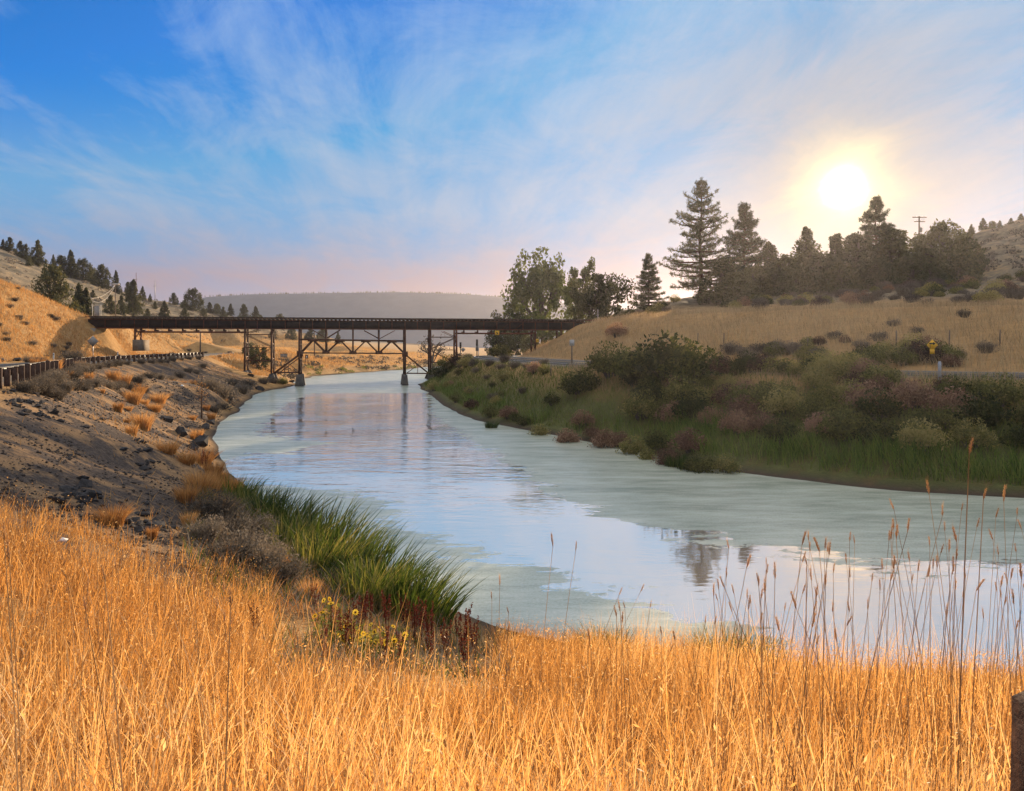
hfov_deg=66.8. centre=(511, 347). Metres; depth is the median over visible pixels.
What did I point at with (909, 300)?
bush
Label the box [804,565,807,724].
grass stalk
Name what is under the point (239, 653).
grass stalk
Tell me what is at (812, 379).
bush
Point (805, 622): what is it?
grass stalk
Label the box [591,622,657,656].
cattail clump
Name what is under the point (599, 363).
bush
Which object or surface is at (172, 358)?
rabbitbrush
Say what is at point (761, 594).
grass stalk
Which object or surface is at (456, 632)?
dock plant
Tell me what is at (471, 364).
sagebrush
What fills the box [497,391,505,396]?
sagebrush
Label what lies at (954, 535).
grass stalk
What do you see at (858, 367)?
bush
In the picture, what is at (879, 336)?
sagebrush
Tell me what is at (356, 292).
ridge forest
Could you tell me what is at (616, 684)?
grass stalk
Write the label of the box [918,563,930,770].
grass stalk
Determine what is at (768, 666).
grass stalk
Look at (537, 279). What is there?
poplar tree
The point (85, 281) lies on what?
hill scrub
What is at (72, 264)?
juniper tree
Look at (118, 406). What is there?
grass tuft
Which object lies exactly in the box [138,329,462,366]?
field grass
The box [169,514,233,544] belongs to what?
dead brush
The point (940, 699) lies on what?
grass stalk
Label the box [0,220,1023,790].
ground
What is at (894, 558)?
grass stalk
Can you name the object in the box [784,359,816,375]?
bush
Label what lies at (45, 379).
rabbitbrush
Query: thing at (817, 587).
grass stalk
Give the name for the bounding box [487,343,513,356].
bush
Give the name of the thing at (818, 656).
grass stalk
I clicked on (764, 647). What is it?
grass stalk
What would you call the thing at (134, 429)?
grass tuft
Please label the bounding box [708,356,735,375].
bush
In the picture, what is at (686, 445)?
bush
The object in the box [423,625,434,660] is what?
dock plant
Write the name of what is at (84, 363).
rabbitbrush
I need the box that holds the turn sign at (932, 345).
[927,340,937,364]
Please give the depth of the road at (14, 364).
95.28 m
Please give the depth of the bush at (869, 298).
94.33 m
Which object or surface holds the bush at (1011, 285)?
on the ground at (102, 446)
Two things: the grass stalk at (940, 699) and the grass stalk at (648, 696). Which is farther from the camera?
the grass stalk at (648, 696)
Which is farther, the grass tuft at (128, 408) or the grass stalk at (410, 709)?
the grass tuft at (128, 408)
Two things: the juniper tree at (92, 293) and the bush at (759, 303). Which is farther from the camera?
the juniper tree at (92, 293)
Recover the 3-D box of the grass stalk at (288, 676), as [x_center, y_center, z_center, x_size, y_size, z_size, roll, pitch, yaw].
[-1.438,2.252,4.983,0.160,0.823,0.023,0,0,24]
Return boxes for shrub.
[192,375,223,391]
[208,380,240,401]
[209,405,223,412]
[218,402,228,408]
[225,378,240,385]
[226,385,240,400]
[235,381,252,393]
[241,378,257,386]
[258,377,271,383]
[268,377,279,382]
[277,378,287,384]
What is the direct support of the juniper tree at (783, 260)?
on the ground at (102, 446)
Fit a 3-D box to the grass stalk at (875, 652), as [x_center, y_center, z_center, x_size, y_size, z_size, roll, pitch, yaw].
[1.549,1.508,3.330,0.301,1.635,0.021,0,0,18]
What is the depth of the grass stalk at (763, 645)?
5.75 m
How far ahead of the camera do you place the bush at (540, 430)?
53.04 m
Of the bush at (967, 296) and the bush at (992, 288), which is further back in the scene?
the bush at (992, 288)
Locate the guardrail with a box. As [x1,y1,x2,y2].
[0,352,203,388]
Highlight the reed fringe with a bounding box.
[429,374,1023,484]
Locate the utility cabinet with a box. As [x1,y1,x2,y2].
[92,304,99,315]
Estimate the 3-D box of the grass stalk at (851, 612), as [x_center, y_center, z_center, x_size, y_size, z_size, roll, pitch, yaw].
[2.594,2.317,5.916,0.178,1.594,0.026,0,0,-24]
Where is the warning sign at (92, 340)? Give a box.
[88,336,97,345]
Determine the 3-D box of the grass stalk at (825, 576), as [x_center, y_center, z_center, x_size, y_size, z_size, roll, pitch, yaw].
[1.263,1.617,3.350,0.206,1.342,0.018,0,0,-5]
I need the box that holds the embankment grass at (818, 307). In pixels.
[523,294,1023,371]
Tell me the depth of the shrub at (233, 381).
99.71 m
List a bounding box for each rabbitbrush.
[6,378,39,393]
[11,378,49,393]
[27,373,58,387]
[32,378,60,395]
[35,370,69,384]
[35,374,63,385]
[42,368,63,376]
[44,368,73,381]
[48,386,71,399]
[55,380,77,392]
[58,365,76,373]
[62,368,84,380]
[63,377,88,390]
[71,359,91,366]
[73,363,90,373]
[74,365,92,374]
[81,381,95,390]
[83,376,108,387]
[86,363,100,374]
[94,363,106,368]
[101,360,116,367]
[101,379,119,389]
[107,359,121,366]
[109,379,127,389]
[115,388,128,394]
[118,381,138,389]
[130,373,148,383]
[134,359,148,363]
[141,370,157,378]
[146,357,158,363]
[154,371,168,379]
[165,375,179,380]
[166,355,177,361]
[173,371,186,377]
[183,366,193,372]
[184,355,193,359]
[192,368,200,373]
[194,354,203,359]
[199,362,208,367]
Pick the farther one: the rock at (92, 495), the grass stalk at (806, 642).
the rock at (92, 495)
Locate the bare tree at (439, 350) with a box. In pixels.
[416,334,449,368]
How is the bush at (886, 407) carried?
on the ground at (102, 446)
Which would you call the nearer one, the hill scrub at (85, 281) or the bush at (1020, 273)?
the bush at (1020, 273)
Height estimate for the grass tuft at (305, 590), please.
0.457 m
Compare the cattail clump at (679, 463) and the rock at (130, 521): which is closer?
the rock at (130, 521)
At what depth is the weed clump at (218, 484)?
23.48 m
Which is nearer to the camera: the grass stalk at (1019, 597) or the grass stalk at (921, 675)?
the grass stalk at (921, 675)
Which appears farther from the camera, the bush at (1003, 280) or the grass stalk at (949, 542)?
the bush at (1003, 280)
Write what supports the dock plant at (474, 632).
on the ground at (102, 446)
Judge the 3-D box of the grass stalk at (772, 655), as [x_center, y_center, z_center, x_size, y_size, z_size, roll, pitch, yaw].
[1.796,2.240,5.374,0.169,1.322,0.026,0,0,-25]
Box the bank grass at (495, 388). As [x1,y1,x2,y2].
[424,356,1023,484]
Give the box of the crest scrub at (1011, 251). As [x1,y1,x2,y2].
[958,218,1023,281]
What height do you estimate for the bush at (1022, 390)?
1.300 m
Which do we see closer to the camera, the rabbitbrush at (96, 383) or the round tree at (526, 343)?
the rabbitbrush at (96, 383)
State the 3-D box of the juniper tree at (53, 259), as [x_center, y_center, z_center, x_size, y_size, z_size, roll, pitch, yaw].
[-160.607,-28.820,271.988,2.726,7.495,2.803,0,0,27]
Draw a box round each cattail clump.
[219,472,272,499]
[221,479,296,507]
[232,483,342,532]
[234,486,307,522]
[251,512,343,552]
[254,503,413,558]
[257,492,370,549]
[275,526,378,576]
[295,534,463,591]
[298,516,415,578]
[321,554,424,612]
[334,549,470,614]
[367,558,487,627]
[484,419,501,427]
[560,621,627,647]
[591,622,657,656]
[661,453,687,467]
[674,452,704,469]
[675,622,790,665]
[688,626,769,664]
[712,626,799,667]
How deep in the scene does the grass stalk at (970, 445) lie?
3.01 m
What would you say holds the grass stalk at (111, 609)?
on the ground at (102, 446)
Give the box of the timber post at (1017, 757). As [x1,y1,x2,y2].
[1010,691,1023,790]
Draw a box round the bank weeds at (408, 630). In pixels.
[170,479,530,691]
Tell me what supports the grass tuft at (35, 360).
on the ground at (102, 446)
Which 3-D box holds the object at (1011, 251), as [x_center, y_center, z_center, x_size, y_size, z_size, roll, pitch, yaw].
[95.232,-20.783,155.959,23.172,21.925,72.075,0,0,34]
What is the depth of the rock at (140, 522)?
16.57 m
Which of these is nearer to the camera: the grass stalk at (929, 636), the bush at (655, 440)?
the grass stalk at (929, 636)
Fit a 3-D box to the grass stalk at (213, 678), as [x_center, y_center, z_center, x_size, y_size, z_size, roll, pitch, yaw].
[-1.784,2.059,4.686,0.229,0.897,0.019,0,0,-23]
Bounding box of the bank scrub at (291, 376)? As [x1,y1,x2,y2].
[269,354,435,379]
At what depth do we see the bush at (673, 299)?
130.44 m
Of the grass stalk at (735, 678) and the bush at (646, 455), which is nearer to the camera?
the grass stalk at (735, 678)
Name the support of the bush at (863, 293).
on the ground at (102, 446)
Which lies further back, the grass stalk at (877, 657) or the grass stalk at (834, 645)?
the grass stalk at (877, 657)
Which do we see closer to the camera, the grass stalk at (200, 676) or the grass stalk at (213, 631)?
the grass stalk at (200, 676)
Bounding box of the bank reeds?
[307,363,438,374]
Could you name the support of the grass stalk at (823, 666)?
on the ground at (102, 446)
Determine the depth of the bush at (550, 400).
60.13 m
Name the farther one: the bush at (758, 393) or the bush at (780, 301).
the bush at (780, 301)
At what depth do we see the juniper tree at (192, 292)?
316.94 m
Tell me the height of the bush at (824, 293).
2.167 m
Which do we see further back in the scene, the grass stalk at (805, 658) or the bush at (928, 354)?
the bush at (928, 354)
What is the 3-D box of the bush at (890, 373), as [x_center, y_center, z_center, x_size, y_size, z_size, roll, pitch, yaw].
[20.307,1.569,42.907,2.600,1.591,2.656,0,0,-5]
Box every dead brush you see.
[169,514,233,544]
[175,507,267,540]
[178,488,253,521]
[196,530,263,568]
[208,525,280,549]
[232,509,280,539]
[234,532,298,575]
[254,550,317,588]
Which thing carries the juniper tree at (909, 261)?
on the ground at (102, 446)
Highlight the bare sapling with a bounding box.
[192,376,208,418]
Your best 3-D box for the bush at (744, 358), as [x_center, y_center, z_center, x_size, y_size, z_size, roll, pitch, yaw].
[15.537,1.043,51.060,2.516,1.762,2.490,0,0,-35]
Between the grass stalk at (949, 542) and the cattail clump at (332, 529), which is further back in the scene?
the cattail clump at (332, 529)
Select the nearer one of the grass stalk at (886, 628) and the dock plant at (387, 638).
the grass stalk at (886, 628)
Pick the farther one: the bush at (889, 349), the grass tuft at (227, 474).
the bush at (889, 349)
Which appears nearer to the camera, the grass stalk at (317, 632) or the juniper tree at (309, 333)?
the grass stalk at (317, 632)
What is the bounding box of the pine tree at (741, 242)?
[722,202,777,293]
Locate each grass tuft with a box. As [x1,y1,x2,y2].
[28,357,46,362]
[50,358,64,368]
[84,371,96,380]
[87,499,138,527]
[104,368,122,380]
[112,402,124,412]
[113,372,134,386]
[120,417,131,422]
[122,389,144,404]
[122,422,139,436]
[123,405,133,410]
[127,410,158,430]
[132,385,149,394]
[140,399,149,404]
[145,402,164,412]
[145,525,160,540]
[147,392,171,403]
[150,438,182,454]
[174,452,199,464]
[177,447,227,466]
[178,509,198,527]
[187,428,205,437]
[188,414,197,419]
[202,404,210,410]
[205,411,215,419]
[220,470,230,481]
[294,576,324,599]
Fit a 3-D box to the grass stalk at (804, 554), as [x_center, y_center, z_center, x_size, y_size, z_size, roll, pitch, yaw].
[1.507,1.865,4.358,0.301,1.516,0.021,0,0,12]
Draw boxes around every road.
[0,353,231,378]
[472,355,1023,377]
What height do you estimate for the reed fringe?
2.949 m
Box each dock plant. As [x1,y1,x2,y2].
[200,449,204,464]
[248,602,258,625]
[310,583,319,616]
[320,624,328,652]
[328,605,338,629]
[336,609,344,646]
[338,609,351,655]
[342,619,355,656]
[351,595,364,634]
[360,590,368,631]
[366,591,372,622]
[381,590,391,629]
[382,626,389,662]
[395,631,403,662]
[397,593,408,623]
[409,600,418,644]
[416,597,426,642]
[421,600,434,649]
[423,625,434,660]
[439,617,451,660]
[454,614,459,636]
[456,626,470,675]
[458,602,472,649]
[467,612,478,661]
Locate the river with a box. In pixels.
[212,367,1023,678]
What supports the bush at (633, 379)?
on the ground at (102, 446)
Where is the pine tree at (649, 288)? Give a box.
[627,252,669,309]
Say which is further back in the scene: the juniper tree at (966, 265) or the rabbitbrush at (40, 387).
the juniper tree at (966, 265)
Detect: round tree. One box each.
[241,341,259,358]
[246,346,269,369]
[483,330,506,354]
[487,309,528,353]
[504,332,528,354]
[519,334,539,354]
[568,278,611,321]
[582,270,637,318]
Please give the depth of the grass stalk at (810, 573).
3.98 m
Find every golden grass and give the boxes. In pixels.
[0,493,1023,790]
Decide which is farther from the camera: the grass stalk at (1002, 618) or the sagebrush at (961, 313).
the sagebrush at (961, 313)
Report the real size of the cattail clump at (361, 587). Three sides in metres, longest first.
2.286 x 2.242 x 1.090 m
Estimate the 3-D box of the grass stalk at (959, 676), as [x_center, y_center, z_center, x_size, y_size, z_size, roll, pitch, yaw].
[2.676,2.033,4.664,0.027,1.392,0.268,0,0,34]
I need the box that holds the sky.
[0,0,1023,308]
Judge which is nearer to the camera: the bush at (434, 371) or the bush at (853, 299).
the bush at (853, 299)
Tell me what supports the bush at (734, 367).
on the ground at (102, 446)
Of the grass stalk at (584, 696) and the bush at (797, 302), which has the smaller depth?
the grass stalk at (584, 696)
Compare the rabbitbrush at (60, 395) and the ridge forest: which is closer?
the rabbitbrush at (60, 395)
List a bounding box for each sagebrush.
[20,355,34,362]
[26,340,37,344]
[57,348,87,358]
[453,368,461,375]
[463,386,474,394]
[466,360,478,366]
[486,392,497,399]
[487,381,495,387]
[493,368,510,380]
[495,363,506,369]
[496,353,512,362]
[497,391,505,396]
[507,360,521,367]
[517,386,526,393]
[525,361,541,373]
[536,363,551,374]
[538,358,550,363]
[718,340,742,354]
[731,345,753,356]
[740,349,761,357]
[748,340,771,353]
[760,342,787,357]
[771,338,784,345]
[781,339,805,354]
[791,349,806,359]
[798,342,815,351]
[800,336,816,344]
[803,350,826,360]
[807,346,826,353]
[809,336,826,345]
[815,346,830,354]
[825,329,844,339]
[839,334,851,342]
[851,338,873,350]
[865,330,889,340]
[882,319,902,326]
[908,326,926,332]
[955,309,973,317]
[974,339,998,353]
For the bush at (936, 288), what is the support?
on the ground at (102, 446)
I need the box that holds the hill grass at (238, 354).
[117,329,354,375]
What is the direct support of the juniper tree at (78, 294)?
on the ground at (102, 446)
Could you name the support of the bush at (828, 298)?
on the ground at (102, 446)
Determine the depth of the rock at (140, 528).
16.12 m
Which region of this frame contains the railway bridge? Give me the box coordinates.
[85,316,593,386]
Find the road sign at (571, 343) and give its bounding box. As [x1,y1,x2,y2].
[570,340,573,363]
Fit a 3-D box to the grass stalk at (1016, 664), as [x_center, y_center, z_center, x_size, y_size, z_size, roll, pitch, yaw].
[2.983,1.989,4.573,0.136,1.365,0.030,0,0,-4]
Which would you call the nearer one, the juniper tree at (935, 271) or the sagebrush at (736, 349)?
the sagebrush at (736, 349)
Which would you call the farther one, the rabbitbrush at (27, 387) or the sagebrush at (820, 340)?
the sagebrush at (820, 340)
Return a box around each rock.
[22,408,31,412]
[48,497,66,503]
[57,505,73,510]
[58,485,76,491]
[61,491,73,496]
[75,494,88,499]
[75,503,84,508]
[76,475,89,479]
[78,478,92,487]
[78,498,89,504]
[86,489,101,495]
[88,493,96,499]
[124,519,132,523]
[131,517,139,521]
[134,511,151,516]
[134,526,144,531]
[135,520,143,525]
[139,466,147,470]
[142,448,151,451]
[151,517,160,520]
[152,521,165,527]
[171,525,182,529]
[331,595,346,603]
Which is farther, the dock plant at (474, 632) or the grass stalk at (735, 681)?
the dock plant at (474, 632)
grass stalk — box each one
[0,514,18,790]
[5,532,22,790]
[22,555,68,699]
[60,569,81,711]
[74,575,89,790]
[81,595,114,790]
[96,531,100,735]
[99,529,109,717]
[100,565,122,790]
[107,526,114,709]
[110,555,122,716]
[113,557,137,705]
[145,512,152,721]
[159,529,172,701]
[161,587,185,738]
[190,594,207,762]
[192,568,201,764]
[197,617,233,757]
[198,595,217,721]
[206,575,223,737]
[211,578,224,737]
[218,622,260,691]
[223,609,239,767]
[224,586,231,790]
[241,633,267,772]
[278,639,296,744]
[303,634,327,790]
[310,625,315,741]
[316,602,318,666]
[316,653,324,717]
[334,612,340,779]
[358,643,377,736]
[360,637,383,766]
[375,631,401,790]
[378,629,392,783]
[383,648,414,716]
[408,666,410,759]
[484,621,509,780]
[493,641,520,730]
[497,573,500,738]
[504,609,508,745]
[535,530,553,772]
[552,541,576,763]
[568,588,621,765]
[579,584,643,760]
[579,641,589,767]
[587,627,600,774]
[608,639,612,725]
[613,604,616,790]
[618,599,629,790]
[621,608,623,739]
[623,601,630,737]
[624,643,674,769]
[635,598,651,740]
[660,624,661,743]
[672,631,675,790]
[680,614,705,762]
[682,641,704,730]
[699,613,716,763]
[712,554,750,789]
[712,583,724,790]
[715,540,728,701]
[715,594,731,706]
[715,626,722,750]
[717,579,735,741]
[720,576,797,790]
[720,636,739,790]
[722,567,727,730]
[726,588,747,773]
[729,602,759,711]
[731,585,752,723]
[733,631,737,733]
[747,598,749,790]
[750,595,762,761]
[756,563,768,783]
[756,573,773,769]
[757,552,805,764]
[758,574,767,779]
[760,585,763,790]
[760,610,762,763]
[762,558,766,714]
[764,575,772,762]
[764,586,778,722]
[767,601,785,736]
[770,562,776,790]
[771,598,818,779]
[775,614,807,788]
[776,584,805,735]
[781,531,806,790]
[785,610,816,790]
[790,568,826,790]
[790,588,860,790]
[793,583,819,790]
[798,540,830,772]
[802,542,810,693]
[804,557,806,769]
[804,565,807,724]
[807,530,841,779]
[808,635,819,733]
[809,562,824,790]
[813,537,835,790]
[814,585,820,747]
[814,615,851,735]
[821,539,828,790]
[822,535,827,754]
[832,601,847,738]
[833,561,836,765]
[834,628,846,779]
[838,565,850,723]
[845,553,859,717]
[846,531,850,716]
[847,516,910,790]
[847,601,864,785]
[850,535,854,730]
[851,572,873,783]
[852,571,893,788]
[867,597,871,784]
[872,531,889,761]
[876,577,880,750]
[879,519,894,763]
[881,557,889,707]
[888,502,943,781]
[889,499,938,786]
[890,521,905,790]
[893,555,927,734]
[893,556,928,790]
[893,574,913,738]
[895,522,911,790]
[903,542,943,740]
[905,561,919,780]
[908,548,930,790]
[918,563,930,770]
[925,478,964,790]
[926,558,933,717]
[928,534,933,790]
[929,553,954,787]
[934,561,954,745]
[934,604,948,790]
[936,555,949,733]
[942,503,962,726]
[942,591,962,724]
[943,519,958,698]
[945,518,979,743]
[947,578,984,787]
[948,537,951,790]
[950,526,956,790]
[950,549,957,754]
[954,576,960,785]
[957,438,973,790]
[957,567,965,740]
[968,488,986,790]
[973,609,983,729]
[982,508,998,746]
[982,593,1006,760]
[985,545,998,758]
[986,574,1004,789]
[987,507,1017,750]
[988,529,1011,694]
[994,582,997,718]
[999,566,1013,769]
[1000,592,1002,714]
[1000,618,1018,789]
[1002,484,1011,714]
[1004,573,1022,688]
[1010,581,1023,777]
[1011,589,1021,691]
[1014,543,1023,662]
[1015,561,1022,693]
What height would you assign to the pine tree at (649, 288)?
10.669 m
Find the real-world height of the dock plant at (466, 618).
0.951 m
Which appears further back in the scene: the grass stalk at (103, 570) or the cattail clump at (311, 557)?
the cattail clump at (311, 557)
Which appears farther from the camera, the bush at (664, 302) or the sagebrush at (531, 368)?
the bush at (664, 302)
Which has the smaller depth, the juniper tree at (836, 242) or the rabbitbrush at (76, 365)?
the rabbitbrush at (76, 365)
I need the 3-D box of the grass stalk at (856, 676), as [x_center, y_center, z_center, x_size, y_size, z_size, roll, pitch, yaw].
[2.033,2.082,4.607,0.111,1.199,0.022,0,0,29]
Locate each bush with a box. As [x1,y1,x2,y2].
[426,363,449,379]
[426,380,440,390]
[436,354,455,369]
[445,352,466,365]
[448,392,461,402]
[457,353,471,367]
[463,398,479,408]
[480,405,498,416]
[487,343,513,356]
[488,395,501,403]
[498,405,519,419]
[507,411,519,420]
[514,415,533,424]
[526,423,551,435]
[541,392,560,405]
[553,428,581,442]
[557,369,601,394]
[569,409,597,427]
[581,340,630,378]
[581,424,602,437]
[587,429,618,448]
[604,322,628,337]
[606,342,654,378]
[608,431,631,446]
[615,434,648,454]
[617,389,659,420]
[619,367,644,386]
[622,329,707,379]
[627,378,665,402]
[635,447,656,460]
[640,428,674,451]
[644,306,659,314]
[648,398,672,417]
[652,445,682,464]
[653,302,664,310]
[653,401,688,423]
[656,301,667,306]
[656,340,727,384]
[657,373,701,403]
[661,306,673,311]
[661,375,686,387]
[667,427,709,452]
[668,295,681,302]
[668,390,718,422]
[680,450,717,473]
[687,385,717,399]
[695,405,725,424]
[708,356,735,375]
[709,383,736,406]
[712,373,738,388]
[712,453,743,474]
[715,409,755,434]
[718,301,727,306]
[719,381,760,407]
[719,394,762,419]
[720,357,752,375]
[727,300,743,309]
[731,350,759,371]
[734,378,754,391]
[737,295,750,305]
[746,353,775,371]
[746,410,778,430]
[748,379,793,407]
[750,299,771,308]
[752,296,768,303]
[756,415,802,442]
[757,355,787,372]
[758,386,807,414]
[760,296,773,303]
[772,357,797,374]
[775,297,788,304]
[776,294,792,303]
[776,380,799,394]
[780,298,792,305]
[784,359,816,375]
[788,399,824,421]
[789,297,808,304]
[791,299,804,305]
[796,365,838,388]
[797,292,814,303]
[798,385,832,405]
[798,411,836,432]
[799,352,821,367]
[805,349,841,374]
[810,296,827,305]
[813,290,835,300]
[813,405,874,441]
[814,396,861,418]
[817,356,861,378]
[822,295,834,302]
[830,377,867,400]
[831,289,846,297]
[832,351,858,360]
[834,350,872,375]
[836,291,852,301]
[837,371,867,387]
[838,380,892,408]
[844,296,864,305]
[847,415,903,443]
[849,358,883,374]
[850,345,875,356]
[851,387,906,420]
[852,362,903,384]
[855,290,873,298]
[855,292,878,305]
[857,345,893,365]
[863,373,894,390]
[871,288,885,296]
[872,340,900,359]
[875,280,890,289]
[881,284,893,290]
[881,288,892,292]
[884,293,901,299]
[886,345,921,365]
[886,377,939,410]
[891,284,913,295]
[891,416,950,450]
[894,332,925,348]
[897,339,927,356]
[899,407,942,430]
[900,292,920,301]
[903,296,921,302]
[911,335,942,347]
[912,286,930,296]
[915,345,946,362]
[920,281,940,290]
[921,340,952,359]
[926,282,948,295]
[928,374,955,386]
[929,386,980,414]
[931,374,979,397]
[933,291,945,296]
[933,405,977,428]
[936,354,962,366]
[940,345,968,359]
[943,417,1001,449]
[946,284,966,290]
[946,390,1020,427]
[947,286,964,293]
[949,295,964,302]
[957,275,979,283]
[957,289,968,293]
[960,290,982,301]
[961,278,980,288]
[966,378,989,389]
[968,372,1023,406]
[971,288,1003,302]
[983,278,1008,289]
[984,285,1004,294]
[998,273,1013,280]
[998,423,1023,447]
[999,285,1023,297]
[1000,278,1014,285]
[1005,281,1017,291]
[1010,292,1023,299]
[1012,402,1023,424]
[1014,267,1023,278]
[1016,276,1023,281]
[1017,377,1023,397]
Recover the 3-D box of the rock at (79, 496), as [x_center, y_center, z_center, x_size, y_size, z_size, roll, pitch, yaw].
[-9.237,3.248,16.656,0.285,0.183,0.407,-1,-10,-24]
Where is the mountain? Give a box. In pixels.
[179,292,626,347]
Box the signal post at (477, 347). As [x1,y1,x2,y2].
[476,339,478,356]
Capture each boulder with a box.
[161,415,173,422]
[175,426,187,436]
[186,443,198,450]
[191,435,208,446]
[201,423,209,429]
[206,419,214,424]
[255,386,264,390]
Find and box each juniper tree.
[0,239,4,249]
[3,237,15,252]
[14,241,25,256]
[21,243,30,259]
[23,257,33,265]
[27,240,48,266]
[31,262,82,313]
[49,254,56,265]
[51,255,69,276]
[62,249,80,277]
[69,258,94,280]
[71,283,89,315]
[79,287,94,315]
[89,263,114,289]
[90,290,96,298]
[103,294,119,313]
[111,270,122,294]
[116,295,128,315]
[122,282,130,295]
[124,279,145,315]
[140,286,145,300]
[158,301,169,315]
[168,292,178,305]
[179,287,206,311]
[179,307,189,316]
[199,308,207,316]
[205,302,214,313]
[212,303,221,313]
[219,307,227,316]
[227,303,234,315]
[237,303,250,316]
[251,306,259,316]
[285,329,297,339]
[303,329,316,338]
[316,330,329,341]
[334,332,341,344]
[692,257,748,304]
[715,270,763,305]
[740,264,772,295]
[748,266,799,295]
[752,241,779,287]
[770,253,810,288]
[777,263,823,293]
[789,226,824,272]
[800,251,846,293]
[810,261,867,294]
[824,233,850,284]
[830,231,889,286]
[854,257,902,288]
[863,226,929,279]
[886,252,931,283]
[899,232,939,276]
[907,218,985,282]
[910,261,951,283]
[945,253,983,283]
[951,232,989,271]
[967,224,975,233]
[978,218,987,230]
[987,221,997,228]
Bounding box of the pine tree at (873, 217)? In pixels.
[849,194,902,271]
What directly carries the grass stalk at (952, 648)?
on the ground at (102, 446)
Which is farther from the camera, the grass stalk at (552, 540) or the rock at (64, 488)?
the rock at (64, 488)
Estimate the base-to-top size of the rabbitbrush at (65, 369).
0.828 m
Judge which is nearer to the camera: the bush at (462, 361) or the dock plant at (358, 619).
the dock plant at (358, 619)
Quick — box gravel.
[0,375,449,620]
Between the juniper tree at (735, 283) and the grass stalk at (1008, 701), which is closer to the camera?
the grass stalk at (1008, 701)
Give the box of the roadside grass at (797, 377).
[568,360,1023,403]
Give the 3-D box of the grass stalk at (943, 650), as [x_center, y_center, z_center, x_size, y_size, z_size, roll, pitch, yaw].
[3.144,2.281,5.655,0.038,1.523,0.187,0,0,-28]
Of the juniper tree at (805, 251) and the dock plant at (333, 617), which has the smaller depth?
the dock plant at (333, 617)
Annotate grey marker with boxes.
[938,361,940,382]
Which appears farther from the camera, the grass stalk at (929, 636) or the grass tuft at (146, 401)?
the grass tuft at (146, 401)
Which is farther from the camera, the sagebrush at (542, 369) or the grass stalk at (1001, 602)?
the sagebrush at (542, 369)
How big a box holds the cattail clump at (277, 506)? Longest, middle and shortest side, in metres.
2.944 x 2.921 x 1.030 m
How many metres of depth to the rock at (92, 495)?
16.93 m
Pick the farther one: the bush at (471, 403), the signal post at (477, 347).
the signal post at (477, 347)
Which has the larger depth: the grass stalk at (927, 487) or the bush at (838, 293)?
the bush at (838, 293)
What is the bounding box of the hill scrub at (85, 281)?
[1,251,285,340]
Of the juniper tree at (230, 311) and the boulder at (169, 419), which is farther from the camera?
the juniper tree at (230, 311)
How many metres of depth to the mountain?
1349.11 m
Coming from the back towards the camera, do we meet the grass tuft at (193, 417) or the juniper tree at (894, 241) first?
the juniper tree at (894, 241)
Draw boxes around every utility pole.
[112,283,118,315]
[912,216,926,239]
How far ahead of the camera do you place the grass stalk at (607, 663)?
5.14 m
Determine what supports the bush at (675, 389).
on the ground at (102, 446)
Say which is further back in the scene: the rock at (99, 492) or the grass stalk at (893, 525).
the rock at (99, 492)
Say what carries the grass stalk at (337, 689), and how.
on the ground at (102, 446)
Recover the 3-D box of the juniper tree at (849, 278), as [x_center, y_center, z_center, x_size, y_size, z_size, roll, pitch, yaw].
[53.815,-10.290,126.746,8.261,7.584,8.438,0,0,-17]
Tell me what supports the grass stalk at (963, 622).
on the ground at (102, 446)
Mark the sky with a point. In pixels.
(223, 147)
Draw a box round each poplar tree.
[499,246,575,344]
[562,256,595,321]
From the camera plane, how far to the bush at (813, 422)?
39.16 m
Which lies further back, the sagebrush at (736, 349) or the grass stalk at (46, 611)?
the sagebrush at (736, 349)
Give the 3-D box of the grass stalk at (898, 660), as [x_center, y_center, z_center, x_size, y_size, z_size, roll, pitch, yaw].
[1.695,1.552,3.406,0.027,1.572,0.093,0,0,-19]
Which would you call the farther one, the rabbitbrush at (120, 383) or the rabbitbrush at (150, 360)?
the rabbitbrush at (150, 360)
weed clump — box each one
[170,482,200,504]
[178,468,218,493]
[186,467,223,482]
[199,473,225,495]
[200,460,225,478]
[220,475,240,494]
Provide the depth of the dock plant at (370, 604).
14.13 m
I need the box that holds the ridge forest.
[209,291,506,296]
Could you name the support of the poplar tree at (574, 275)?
on the ground at (102, 446)
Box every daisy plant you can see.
[310,597,359,658]
[336,619,378,661]
[344,632,391,661]
[371,625,409,666]
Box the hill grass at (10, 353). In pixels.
[0,279,142,361]
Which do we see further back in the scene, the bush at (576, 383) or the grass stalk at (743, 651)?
the bush at (576, 383)
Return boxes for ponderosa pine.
[658,177,747,297]
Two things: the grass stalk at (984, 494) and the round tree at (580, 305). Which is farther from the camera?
the round tree at (580, 305)
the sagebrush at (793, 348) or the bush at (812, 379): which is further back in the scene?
the sagebrush at (793, 348)
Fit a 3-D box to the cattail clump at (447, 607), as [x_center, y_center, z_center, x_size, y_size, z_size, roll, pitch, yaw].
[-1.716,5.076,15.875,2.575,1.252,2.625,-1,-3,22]
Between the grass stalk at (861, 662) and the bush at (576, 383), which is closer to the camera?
the grass stalk at (861, 662)
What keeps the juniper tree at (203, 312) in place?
on the ground at (102, 446)

